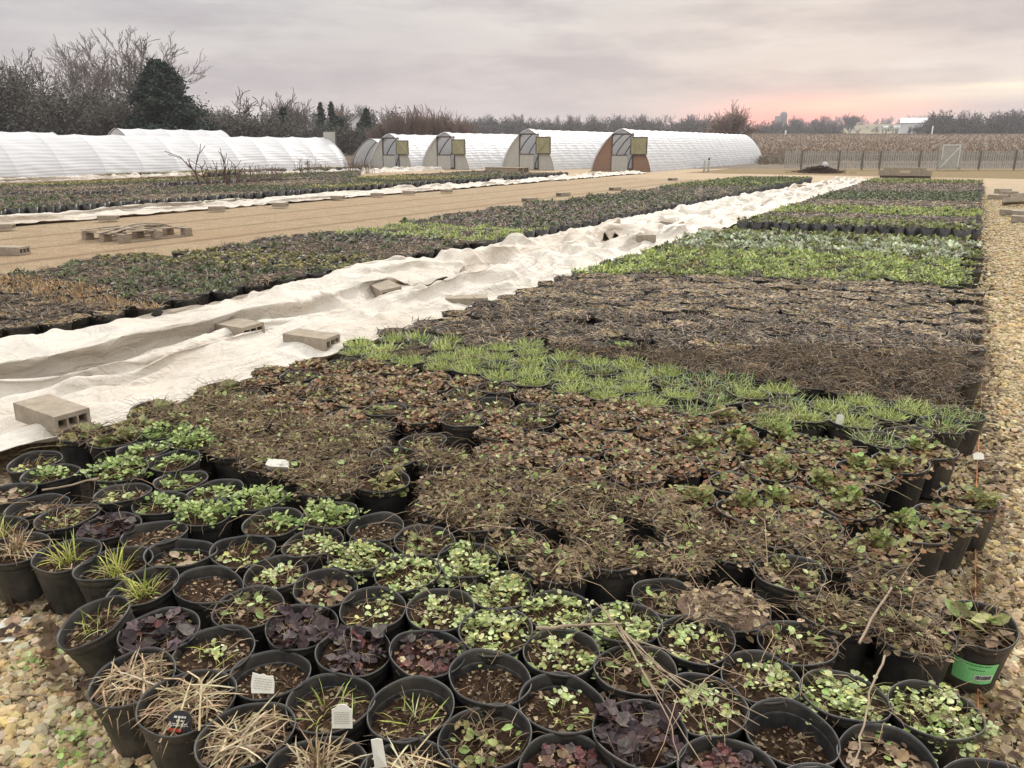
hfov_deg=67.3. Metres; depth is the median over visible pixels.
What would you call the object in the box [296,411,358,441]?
potted plant
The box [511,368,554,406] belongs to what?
potted plant
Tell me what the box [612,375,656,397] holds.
potted plant
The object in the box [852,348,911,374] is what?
potted plant
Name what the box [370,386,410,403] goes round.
potted plant
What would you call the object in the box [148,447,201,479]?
potted plant
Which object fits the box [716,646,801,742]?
potted plant
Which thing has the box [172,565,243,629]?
potted plant
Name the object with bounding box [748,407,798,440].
potted plant
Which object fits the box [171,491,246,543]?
potted plant
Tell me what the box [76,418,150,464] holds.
potted plant
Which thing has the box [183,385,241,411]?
potted plant
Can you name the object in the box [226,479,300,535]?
potted plant
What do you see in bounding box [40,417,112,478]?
potted plant
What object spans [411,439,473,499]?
potted plant
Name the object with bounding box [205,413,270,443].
potted plant
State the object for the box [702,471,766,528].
potted plant
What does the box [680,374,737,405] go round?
potted plant
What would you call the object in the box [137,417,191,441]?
potted plant
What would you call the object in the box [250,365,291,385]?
potted plant
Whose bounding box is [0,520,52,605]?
potted plant
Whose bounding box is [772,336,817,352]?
potted plant
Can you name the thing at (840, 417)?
plant tag
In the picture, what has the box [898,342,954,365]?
potted plant
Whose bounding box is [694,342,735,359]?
potted plant
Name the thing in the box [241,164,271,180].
dry plant
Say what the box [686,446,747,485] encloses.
potted plant
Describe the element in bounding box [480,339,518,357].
potted plant
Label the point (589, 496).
potted plant
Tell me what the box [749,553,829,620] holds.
potted plant
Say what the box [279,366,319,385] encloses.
potted plant
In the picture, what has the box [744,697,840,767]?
potted plant
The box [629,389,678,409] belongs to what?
potted plant
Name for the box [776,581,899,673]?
potted plant
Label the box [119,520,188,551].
potted plant
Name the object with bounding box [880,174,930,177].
wooden pallet
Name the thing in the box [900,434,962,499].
potted plant
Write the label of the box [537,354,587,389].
potted plant
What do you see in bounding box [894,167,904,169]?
concrete block
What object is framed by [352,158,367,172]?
dry plant
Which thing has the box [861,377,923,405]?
potted plant
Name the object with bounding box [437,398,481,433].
potted plant
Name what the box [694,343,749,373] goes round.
potted plant
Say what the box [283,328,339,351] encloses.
concrete block
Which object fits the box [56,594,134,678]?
potted plant
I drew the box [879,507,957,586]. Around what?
potted plant
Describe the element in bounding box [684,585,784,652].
potted plant
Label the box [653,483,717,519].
potted plant
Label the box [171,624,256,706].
potted plant
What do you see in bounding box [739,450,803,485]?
potted plant
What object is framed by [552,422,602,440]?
potted plant
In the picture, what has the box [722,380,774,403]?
potted plant
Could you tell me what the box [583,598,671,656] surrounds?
potted plant
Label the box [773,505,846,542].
potted plant
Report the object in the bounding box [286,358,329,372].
potted plant
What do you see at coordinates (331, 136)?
board panel
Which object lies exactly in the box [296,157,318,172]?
dry plant
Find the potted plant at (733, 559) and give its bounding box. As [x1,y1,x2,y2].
[686,516,777,589]
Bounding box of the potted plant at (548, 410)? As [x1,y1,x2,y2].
[515,399,561,430]
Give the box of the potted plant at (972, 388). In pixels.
[934,357,994,409]
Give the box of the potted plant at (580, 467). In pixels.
[556,457,615,507]
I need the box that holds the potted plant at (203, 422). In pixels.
[181,407,240,430]
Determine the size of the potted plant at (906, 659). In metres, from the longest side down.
0.327 x 0.314 x 0.280 m
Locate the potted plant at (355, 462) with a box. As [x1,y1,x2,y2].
[313,444,385,516]
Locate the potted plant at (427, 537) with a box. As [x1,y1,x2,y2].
[386,519,463,587]
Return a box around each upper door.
[395,140,408,154]
[451,139,465,154]
[535,137,550,153]
[630,137,647,154]
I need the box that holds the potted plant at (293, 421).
[267,408,328,435]
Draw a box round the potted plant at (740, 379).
[705,367,756,387]
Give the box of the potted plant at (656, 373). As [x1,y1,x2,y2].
[643,361,684,392]
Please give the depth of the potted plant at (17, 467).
3.58 m
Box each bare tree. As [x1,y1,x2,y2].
[0,46,62,99]
[19,55,106,102]
[43,32,127,106]
[44,26,188,108]
[44,41,105,104]
[89,55,144,112]
[115,48,212,99]
[223,86,263,126]
[252,89,314,122]
[274,100,313,134]
[318,102,352,122]
[699,99,761,146]
[785,116,802,132]
[808,114,830,124]
[841,114,863,133]
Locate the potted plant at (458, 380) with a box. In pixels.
[447,374,487,389]
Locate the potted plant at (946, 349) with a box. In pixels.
[926,343,970,354]
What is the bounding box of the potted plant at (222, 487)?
[186,479,243,536]
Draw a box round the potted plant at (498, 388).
[472,379,519,401]
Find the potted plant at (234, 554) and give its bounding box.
[209,535,275,586]
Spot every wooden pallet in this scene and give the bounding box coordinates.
[80,222,192,243]
[485,167,529,171]
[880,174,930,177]
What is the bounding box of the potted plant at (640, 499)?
[608,481,689,563]
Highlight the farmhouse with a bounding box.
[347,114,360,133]
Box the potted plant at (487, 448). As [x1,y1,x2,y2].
[471,441,525,464]
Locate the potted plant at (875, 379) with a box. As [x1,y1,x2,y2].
[836,362,904,395]
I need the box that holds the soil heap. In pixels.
[785,165,845,173]
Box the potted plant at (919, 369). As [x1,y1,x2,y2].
[895,353,954,377]
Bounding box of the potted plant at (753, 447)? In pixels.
[730,432,785,472]
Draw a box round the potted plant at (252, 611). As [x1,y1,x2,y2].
[200,584,288,653]
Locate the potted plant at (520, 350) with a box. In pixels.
[512,341,547,356]
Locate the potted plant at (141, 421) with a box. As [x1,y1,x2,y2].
[101,407,163,441]
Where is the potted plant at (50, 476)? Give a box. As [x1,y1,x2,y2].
[19,463,81,503]
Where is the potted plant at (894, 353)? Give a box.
[873,344,915,356]
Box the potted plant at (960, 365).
[918,351,977,370]
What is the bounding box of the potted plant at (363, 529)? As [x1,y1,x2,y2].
[346,511,403,552]
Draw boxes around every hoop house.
[0,132,56,134]
[0,133,347,177]
[108,128,229,136]
[352,138,379,165]
[369,134,436,167]
[421,132,516,169]
[502,129,612,169]
[591,129,761,171]
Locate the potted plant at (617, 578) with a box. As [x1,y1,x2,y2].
[568,528,652,608]
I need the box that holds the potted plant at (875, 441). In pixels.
[845,425,909,457]
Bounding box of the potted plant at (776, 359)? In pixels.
[758,346,813,369]
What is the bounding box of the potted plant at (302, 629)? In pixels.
[265,604,338,676]
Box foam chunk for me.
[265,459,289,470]
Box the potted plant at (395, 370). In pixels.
[378,364,418,377]
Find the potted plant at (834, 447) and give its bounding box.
[805,435,867,461]
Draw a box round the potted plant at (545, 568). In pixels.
[510,533,605,596]
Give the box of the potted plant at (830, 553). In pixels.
[783,518,882,597]
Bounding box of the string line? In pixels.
[975,344,981,757]
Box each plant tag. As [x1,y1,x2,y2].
[0,617,30,642]
[167,710,191,732]
[251,672,274,692]
[332,704,352,727]
[371,738,386,767]
[835,414,843,424]
[973,452,983,459]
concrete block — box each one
[0,223,15,229]
[0,245,30,255]
[13,394,90,434]
[97,215,119,220]
[208,206,225,210]
[215,317,264,335]
[272,202,288,206]
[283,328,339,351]
[330,196,344,199]
[370,193,383,196]
[370,279,401,296]
[402,191,414,193]
[440,189,452,192]
[445,294,487,308]
[521,197,537,201]
[556,192,570,196]
[609,187,621,190]
[627,234,655,241]
[660,219,683,224]
[668,178,677,180]
[698,226,724,230]
[878,172,888,174]
[883,167,893,169]
[889,172,898,174]
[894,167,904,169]
[899,172,909,174]
[905,167,915,169]
[910,170,920,172]
[916,167,926,169]
[921,170,932,172]
[987,194,1007,199]
[994,188,1011,192]
[999,191,1018,194]
[999,209,1021,215]
[1002,196,1023,204]
[1006,193,1023,196]
[1011,210,1023,215]
[1011,215,1023,222]
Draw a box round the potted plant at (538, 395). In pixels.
[513,388,554,404]
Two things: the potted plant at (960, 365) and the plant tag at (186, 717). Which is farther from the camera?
the potted plant at (960, 365)
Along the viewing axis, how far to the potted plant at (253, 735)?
1.90 m
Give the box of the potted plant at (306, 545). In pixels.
[277,524,343,571]
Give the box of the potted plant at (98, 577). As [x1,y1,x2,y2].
[72,541,153,602]
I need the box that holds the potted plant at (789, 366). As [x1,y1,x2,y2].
[769,351,826,383]
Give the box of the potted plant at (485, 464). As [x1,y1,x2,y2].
[455,446,528,480]
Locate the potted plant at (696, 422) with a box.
[671,411,718,434]
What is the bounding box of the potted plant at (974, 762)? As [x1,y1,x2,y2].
[944,749,1018,767]
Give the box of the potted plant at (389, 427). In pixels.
[352,416,398,445]
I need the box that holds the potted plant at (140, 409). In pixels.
[119,392,179,419]
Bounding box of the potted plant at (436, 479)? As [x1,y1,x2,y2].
[411,459,483,502]
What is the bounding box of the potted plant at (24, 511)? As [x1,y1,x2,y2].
[3,492,69,531]
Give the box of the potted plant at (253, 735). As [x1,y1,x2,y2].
[192,693,301,767]
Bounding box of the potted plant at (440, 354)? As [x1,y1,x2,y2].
[424,348,463,365]
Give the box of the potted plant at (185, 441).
[160,424,227,481]
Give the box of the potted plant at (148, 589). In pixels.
[105,563,179,618]
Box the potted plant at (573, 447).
[553,437,605,461]
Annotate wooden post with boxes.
[707,158,709,171]
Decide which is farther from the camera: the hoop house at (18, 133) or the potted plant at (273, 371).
the hoop house at (18, 133)
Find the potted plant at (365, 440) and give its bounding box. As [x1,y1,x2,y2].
[325,421,398,456]
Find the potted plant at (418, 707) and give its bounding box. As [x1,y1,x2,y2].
[366,675,454,751]
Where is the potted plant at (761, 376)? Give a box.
[733,361,795,387]
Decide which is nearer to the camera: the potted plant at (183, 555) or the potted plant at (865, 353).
the potted plant at (183, 555)
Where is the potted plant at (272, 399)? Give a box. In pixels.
[252,391,299,417]
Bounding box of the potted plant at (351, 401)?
[330,393,376,410]
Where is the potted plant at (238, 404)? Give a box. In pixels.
[209,393,268,420]
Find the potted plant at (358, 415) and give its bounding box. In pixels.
[322,407,369,435]
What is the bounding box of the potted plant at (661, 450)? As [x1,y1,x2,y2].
[643,436,699,457]
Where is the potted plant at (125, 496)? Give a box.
[92,478,152,515]
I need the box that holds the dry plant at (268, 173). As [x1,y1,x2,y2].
[254,162,281,181]
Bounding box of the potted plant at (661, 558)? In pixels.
[634,527,719,588]
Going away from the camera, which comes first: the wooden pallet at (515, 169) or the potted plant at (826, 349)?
the potted plant at (826, 349)
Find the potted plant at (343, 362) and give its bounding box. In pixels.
[325,357,358,372]
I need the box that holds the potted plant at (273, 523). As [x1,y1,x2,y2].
[241,507,303,554]
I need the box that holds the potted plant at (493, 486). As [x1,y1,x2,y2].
[454,468,529,526]
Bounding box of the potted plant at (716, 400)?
[692,386,750,412]
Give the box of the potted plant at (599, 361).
[577,351,614,370]
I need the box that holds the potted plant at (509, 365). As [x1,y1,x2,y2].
[475,355,516,371]
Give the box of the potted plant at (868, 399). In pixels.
[838,391,886,412]
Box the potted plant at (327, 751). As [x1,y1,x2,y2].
[266,724,372,767]
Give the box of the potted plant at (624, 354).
[597,341,648,360]
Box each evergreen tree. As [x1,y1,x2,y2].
[118,57,226,130]
[277,106,296,136]
[315,102,326,130]
[325,101,335,128]
[326,116,358,152]
[355,107,376,143]
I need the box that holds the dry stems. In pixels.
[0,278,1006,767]
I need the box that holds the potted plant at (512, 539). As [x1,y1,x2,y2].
[478,520,552,575]
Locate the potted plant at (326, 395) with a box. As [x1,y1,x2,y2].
[295,383,337,412]
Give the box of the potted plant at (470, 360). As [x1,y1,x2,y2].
[449,352,488,367]
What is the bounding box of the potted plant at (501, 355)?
[477,348,513,365]
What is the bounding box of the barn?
[899,117,957,133]
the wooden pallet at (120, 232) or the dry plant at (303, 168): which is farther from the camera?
the dry plant at (303, 168)
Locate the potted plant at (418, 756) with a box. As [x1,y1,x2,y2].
[360,722,452,767]
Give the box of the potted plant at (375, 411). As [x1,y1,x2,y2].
[362,400,406,446]
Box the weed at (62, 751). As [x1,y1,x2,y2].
[26,729,104,767]
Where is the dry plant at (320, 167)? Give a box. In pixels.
[311,161,330,172]
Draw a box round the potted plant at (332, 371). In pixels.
[317,366,357,375]
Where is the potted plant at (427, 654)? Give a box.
[388,630,466,689]
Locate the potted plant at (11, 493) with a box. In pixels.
[0,483,37,515]
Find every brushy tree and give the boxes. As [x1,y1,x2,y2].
[0,57,88,131]
[0,66,45,130]
[0,69,32,131]
[0,86,97,134]
[6,85,123,135]
[57,91,136,134]
[63,87,215,135]
[198,105,237,124]
[200,108,258,131]
[208,114,306,137]
[212,111,280,137]
[251,114,305,137]
[291,122,342,138]
[300,123,354,153]
[322,124,367,154]
[336,123,384,148]
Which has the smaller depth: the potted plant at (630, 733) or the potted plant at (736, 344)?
the potted plant at (630, 733)
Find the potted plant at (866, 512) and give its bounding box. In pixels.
[808,483,884,540]
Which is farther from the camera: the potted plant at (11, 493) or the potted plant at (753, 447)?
the potted plant at (753, 447)
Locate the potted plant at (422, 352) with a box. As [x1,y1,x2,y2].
[387,340,436,359]
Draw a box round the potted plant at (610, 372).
[578,355,621,380]
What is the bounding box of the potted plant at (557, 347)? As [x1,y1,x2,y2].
[541,332,587,356]
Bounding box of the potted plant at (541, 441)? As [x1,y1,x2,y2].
[512,429,563,452]
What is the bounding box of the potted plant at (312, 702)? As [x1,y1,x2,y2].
[277,673,375,755]
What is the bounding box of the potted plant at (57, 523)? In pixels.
[19,499,110,544]
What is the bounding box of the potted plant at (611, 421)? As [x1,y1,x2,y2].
[590,411,640,435]
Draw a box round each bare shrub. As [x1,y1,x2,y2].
[165,144,221,184]
[190,148,227,183]
[220,158,242,184]
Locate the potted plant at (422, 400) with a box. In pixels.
[397,390,444,409]
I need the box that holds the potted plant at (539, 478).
[506,463,577,498]
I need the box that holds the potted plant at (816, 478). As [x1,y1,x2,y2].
[796,466,872,501]
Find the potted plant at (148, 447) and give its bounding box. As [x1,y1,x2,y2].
[115,437,171,491]
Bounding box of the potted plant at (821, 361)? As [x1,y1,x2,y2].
[784,348,840,376]
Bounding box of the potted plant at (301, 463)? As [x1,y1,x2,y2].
[262,448,334,513]
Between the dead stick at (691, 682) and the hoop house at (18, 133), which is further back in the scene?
the hoop house at (18, 133)
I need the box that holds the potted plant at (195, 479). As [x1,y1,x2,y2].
[153,464,207,493]
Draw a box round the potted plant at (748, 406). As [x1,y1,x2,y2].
[742,399,786,420]
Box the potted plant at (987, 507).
[930,482,1009,552]
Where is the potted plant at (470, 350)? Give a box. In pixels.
[455,343,487,356]
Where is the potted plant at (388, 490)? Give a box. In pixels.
[352,460,409,519]
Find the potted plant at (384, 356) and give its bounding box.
[361,346,397,365]
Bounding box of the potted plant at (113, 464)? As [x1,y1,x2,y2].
[73,451,153,493]
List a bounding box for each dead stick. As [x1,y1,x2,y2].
[1,693,87,699]
[42,477,99,490]
[536,623,621,629]
[593,601,700,725]
[600,604,702,764]
[604,609,753,735]
[619,629,679,760]
[623,630,767,718]
[625,636,758,724]
[634,639,774,686]
[643,658,711,739]
[707,407,736,414]
[853,655,885,767]
[858,587,892,644]
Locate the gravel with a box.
[0,194,1023,767]
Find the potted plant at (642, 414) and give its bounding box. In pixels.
[630,405,678,437]
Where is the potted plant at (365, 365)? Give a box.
[348,358,387,374]
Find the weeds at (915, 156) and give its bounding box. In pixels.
[776,149,1023,161]
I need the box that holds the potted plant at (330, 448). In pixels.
[292,431,359,459]
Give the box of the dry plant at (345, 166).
[342,158,353,170]
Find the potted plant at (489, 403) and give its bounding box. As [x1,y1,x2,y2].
[478,397,515,411]
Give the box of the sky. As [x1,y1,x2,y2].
[0,0,1023,132]
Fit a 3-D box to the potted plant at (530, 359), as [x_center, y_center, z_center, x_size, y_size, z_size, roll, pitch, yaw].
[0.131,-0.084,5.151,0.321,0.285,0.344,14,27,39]
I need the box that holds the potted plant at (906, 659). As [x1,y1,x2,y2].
[855,589,981,692]
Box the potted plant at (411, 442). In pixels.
[394,428,451,487]
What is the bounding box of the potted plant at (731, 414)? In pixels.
[710,404,759,427]
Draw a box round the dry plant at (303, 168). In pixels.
[294,159,314,174]
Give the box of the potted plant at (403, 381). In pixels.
[375,374,417,394]
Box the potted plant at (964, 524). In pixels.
[911,502,982,571]
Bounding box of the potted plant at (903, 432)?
[876,422,934,443]
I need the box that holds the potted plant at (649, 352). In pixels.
[631,337,679,359]
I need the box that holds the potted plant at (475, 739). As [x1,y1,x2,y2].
[427,698,546,767]
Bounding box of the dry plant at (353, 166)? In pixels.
[349,160,362,170]
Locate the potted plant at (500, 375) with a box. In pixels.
[479,362,522,383]
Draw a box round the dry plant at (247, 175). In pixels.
[231,164,255,182]
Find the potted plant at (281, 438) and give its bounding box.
[252,423,312,457]
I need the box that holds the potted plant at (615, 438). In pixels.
[590,431,645,462]
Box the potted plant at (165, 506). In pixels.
[131,491,189,522]
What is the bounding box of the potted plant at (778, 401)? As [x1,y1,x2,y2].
[765,393,816,411]
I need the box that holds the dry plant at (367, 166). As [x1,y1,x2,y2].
[359,160,375,172]
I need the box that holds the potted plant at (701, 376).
[680,367,726,383]
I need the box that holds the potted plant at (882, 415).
[856,401,911,430]
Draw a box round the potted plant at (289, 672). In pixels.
[228,649,310,743]
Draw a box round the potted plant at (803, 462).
[783,447,836,487]
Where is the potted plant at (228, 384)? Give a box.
[192,375,245,394]
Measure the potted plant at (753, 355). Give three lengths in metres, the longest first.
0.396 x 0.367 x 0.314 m
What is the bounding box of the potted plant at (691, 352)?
[659,342,716,362]
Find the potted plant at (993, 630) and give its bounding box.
[939,579,1019,693]
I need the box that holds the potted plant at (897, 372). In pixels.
[869,357,932,390]
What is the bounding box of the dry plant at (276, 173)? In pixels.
[268,166,283,178]
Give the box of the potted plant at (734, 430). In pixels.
[708,423,760,444]
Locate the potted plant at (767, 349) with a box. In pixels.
[746,339,799,362]
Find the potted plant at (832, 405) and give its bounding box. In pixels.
[807,394,859,437]
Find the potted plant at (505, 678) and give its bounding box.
[448,648,531,718]
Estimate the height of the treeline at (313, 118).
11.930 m
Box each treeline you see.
[109,101,405,132]
[413,113,848,133]
[795,115,926,133]
[907,109,1023,133]
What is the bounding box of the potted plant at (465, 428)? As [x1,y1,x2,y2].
[435,410,490,460]
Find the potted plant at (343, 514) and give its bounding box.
[289,496,369,541]
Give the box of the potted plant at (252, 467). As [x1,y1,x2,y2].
[232,440,299,488]
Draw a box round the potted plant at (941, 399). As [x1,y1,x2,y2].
[907,387,972,413]
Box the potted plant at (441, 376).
[413,370,451,391]
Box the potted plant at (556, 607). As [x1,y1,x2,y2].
[511,586,600,640]
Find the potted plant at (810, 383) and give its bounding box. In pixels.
[777,368,836,400]
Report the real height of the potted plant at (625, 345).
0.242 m
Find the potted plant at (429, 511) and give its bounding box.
[406,477,486,541]
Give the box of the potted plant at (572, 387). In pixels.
[547,376,594,400]
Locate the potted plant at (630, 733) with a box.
[591,696,687,767]
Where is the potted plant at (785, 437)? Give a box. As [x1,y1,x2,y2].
[764,424,816,451]
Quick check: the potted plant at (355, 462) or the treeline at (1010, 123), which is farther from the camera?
the treeline at (1010, 123)
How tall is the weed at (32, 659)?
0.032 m
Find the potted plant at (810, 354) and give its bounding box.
[778,342,827,363]
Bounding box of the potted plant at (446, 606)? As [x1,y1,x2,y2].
[397,580,474,639]
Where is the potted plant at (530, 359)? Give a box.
[512,351,548,367]
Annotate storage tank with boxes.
[881,126,888,133]
[892,126,897,133]
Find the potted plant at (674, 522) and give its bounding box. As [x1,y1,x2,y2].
[642,495,726,548]
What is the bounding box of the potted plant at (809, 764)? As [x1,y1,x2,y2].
[787,762,832,767]
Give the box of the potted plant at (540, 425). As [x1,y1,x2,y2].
[507,407,556,433]
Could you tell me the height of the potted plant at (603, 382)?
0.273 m
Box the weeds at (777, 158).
[751,150,823,164]
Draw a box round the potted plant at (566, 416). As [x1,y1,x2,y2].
[555,406,600,426]
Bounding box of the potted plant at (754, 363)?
[731,357,773,369]
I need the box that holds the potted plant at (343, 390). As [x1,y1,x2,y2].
[331,381,377,396]
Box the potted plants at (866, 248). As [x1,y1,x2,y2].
[0,166,991,360]
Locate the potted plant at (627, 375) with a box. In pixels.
[614,366,655,384]
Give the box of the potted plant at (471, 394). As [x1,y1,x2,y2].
[444,380,492,401]
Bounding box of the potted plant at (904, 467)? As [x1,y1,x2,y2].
[870,449,933,512]
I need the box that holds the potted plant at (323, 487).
[283,462,365,508]
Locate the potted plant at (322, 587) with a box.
[290,568,357,625]
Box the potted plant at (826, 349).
[807,338,855,356]
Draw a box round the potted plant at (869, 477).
[829,452,901,509]
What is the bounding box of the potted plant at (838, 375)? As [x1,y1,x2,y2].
[808,364,868,399]
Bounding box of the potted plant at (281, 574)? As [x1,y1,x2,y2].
[243,554,307,605]
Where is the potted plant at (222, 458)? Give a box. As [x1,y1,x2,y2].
[196,429,269,492]
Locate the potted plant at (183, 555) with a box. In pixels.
[143,538,217,575]
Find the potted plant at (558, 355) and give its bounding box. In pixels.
[548,348,585,365]
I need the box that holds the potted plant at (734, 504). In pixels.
[709,488,781,531]
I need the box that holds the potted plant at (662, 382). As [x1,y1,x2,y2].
[649,369,696,393]
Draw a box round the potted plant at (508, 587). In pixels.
[455,567,536,611]
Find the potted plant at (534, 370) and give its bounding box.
[512,360,553,381]
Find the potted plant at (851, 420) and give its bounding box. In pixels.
[816,408,882,441]
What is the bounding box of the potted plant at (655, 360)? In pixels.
[640,345,689,371]
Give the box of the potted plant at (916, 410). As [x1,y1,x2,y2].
[879,394,940,425]
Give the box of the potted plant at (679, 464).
[644,453,704,488]
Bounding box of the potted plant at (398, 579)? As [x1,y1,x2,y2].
[366,546,450,631]
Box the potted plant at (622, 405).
[591,397,640,416]
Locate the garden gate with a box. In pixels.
[936,143,964,169]
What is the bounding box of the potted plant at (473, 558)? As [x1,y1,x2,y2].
[431,535,506,592]
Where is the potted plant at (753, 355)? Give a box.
[715,339,776,362]
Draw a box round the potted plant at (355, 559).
[322,534,398,588]
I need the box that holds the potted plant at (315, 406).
[287,398,332,423]
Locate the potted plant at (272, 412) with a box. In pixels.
[232,398,288,437]
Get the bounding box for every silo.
[774,116,781,124]
[780,111,787,125]
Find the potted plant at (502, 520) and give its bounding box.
[442,490,524,543]
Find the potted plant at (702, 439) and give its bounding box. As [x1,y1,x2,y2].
[678,427,734,452]
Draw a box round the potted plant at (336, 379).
[310,374,353,390]
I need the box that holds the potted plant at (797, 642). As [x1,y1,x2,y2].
[756,616,846,701]
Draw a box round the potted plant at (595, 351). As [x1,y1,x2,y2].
[565,341,610,358]
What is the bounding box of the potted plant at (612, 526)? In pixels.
[552,496,634,551]
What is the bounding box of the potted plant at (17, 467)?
[6,450,62,482]
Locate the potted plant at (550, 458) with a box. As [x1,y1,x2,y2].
[510,446,566,477]
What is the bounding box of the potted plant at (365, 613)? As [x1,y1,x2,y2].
[339,586,405,678]
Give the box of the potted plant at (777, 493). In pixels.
[758,481,824,514]
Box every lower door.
[383,154,395,167]
[437,154,450,168]
[520,154,533,169]
[611,154,627,170]
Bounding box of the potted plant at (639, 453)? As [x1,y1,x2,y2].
[601,444,657,473]
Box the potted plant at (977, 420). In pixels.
[932,400,996,456]
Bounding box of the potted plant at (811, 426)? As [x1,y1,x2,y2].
[781,401,829,438]
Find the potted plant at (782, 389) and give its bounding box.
[755,379,809,404]
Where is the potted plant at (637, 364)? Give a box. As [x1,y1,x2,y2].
[606,351,648,373]
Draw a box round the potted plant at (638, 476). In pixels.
[606,459,666,494]
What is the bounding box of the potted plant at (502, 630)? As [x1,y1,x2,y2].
[449,605,548,666]
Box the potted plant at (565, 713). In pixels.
[518,671,606,741]
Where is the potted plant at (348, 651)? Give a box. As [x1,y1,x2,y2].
[314,623,391,692]
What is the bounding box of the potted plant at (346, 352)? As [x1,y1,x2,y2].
[338,343,376,359]
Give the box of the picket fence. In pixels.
[784,150,1023,169]
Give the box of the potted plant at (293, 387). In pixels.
[271,381,315,399]
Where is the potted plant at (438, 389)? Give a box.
[406,381,450,400]
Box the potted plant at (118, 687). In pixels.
[82,647,179,758]
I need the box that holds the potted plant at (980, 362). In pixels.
[932,343,994,372]
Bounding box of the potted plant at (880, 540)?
[847,526,924,576]
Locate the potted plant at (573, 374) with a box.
[548,364,589,391]
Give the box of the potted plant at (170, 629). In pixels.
[116,606,200,660]
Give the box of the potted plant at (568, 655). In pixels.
[514,625,600,686]
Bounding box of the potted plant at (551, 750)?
[517,733,614,767]
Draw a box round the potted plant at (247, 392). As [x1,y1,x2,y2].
[223,387,267,404]
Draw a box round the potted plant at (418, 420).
[396,407,445,436]
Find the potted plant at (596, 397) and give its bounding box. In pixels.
[584,383,627,408]
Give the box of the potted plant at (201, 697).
[123,665,245,767]
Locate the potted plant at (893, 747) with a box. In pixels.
[836,723,938,767]
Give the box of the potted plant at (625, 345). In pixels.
[605,340,636,351]
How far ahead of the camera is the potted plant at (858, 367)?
4.91 m
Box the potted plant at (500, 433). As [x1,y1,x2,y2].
[474,423,525,445]
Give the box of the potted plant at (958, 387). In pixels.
[913,364,977,398]
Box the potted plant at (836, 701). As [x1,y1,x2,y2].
[782,660,905,767]
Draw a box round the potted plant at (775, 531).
[723,502,812,591]
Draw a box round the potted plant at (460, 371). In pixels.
[444,362,487,378]
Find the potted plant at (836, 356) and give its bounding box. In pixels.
[817,344,865,369]
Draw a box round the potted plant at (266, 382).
[235,375,282,393]
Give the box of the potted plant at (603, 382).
[583,374,621,393]
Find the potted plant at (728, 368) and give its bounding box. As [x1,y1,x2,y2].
[698,357,753,379]
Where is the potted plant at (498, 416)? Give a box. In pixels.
[478,407,525,427]
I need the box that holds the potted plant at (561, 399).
[547,392,593,428]
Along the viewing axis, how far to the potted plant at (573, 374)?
4.80 m
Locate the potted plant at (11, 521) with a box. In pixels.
[0,513,28,540]
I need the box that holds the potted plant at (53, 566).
[30,527,101,615]
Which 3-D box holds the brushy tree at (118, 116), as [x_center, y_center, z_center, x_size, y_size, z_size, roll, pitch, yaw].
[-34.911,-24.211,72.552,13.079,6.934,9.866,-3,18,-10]
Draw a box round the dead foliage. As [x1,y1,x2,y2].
[662,578,786,643]
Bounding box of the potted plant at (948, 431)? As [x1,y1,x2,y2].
[910,405,977,449]
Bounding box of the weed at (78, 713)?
[48,709,93,748]
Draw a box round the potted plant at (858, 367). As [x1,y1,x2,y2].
[829,359,879,375]
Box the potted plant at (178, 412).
[149,397,211,429]
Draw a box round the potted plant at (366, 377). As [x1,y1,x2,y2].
[345,370,383,389]
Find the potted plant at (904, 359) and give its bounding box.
[874,348,931,366]
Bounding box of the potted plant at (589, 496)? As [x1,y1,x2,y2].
[562,472,631,516]
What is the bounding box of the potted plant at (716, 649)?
[656,615,747,678]
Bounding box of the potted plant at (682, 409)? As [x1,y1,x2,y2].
[665,399,720,419]
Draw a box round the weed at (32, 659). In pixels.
[10,648,63,681]
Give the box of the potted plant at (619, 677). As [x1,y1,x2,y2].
[586,643,679,703]
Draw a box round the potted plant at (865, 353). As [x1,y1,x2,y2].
[836,341,889,368]
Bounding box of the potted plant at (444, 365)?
[421,356,459,375]
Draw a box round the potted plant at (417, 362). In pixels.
[386,348,429,373]
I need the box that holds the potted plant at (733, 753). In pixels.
[676,735,776,767]
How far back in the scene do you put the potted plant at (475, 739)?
1.91 m
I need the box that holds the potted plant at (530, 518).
[504,482,583,549]
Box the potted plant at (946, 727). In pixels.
[880,670,1002,767]
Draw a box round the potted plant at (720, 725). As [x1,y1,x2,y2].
[661,672,751,742]
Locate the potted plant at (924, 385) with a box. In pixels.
[892,372,956,397]
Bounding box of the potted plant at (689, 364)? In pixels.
[664,352,718,374]
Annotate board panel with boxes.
[323,132,336,145]
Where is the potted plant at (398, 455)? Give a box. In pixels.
[370,443,418,503]
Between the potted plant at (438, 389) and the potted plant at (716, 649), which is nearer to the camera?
the potted plant at (716, 649)
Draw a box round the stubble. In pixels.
[748,133,1023,155]
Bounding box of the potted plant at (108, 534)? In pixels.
[76,507,141,551]
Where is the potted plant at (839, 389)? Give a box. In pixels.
[817,371,885,401]
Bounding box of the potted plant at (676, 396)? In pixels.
[657,384,704,409]
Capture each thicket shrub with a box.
[364,120,392,138]
[381,112,405,134]
[388,107,415,134]
[397,104,434,134]
[417,109,444,134]
[427,107,458,134]
[436,110,467,133]
[452,118,480,133]
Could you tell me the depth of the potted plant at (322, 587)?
2.57 m
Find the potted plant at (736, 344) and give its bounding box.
[717,336,754,352]
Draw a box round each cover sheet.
[0,170,645,223]
[0,171,206,184]
[0,176,865,451]
[239,166,442,174]
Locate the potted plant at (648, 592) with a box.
[626,578,691,621]
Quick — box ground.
[0,124,1023,767]
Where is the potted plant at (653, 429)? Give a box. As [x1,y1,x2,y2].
[634,419,687,446]
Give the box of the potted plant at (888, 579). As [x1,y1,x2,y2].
[837,555,949,657]

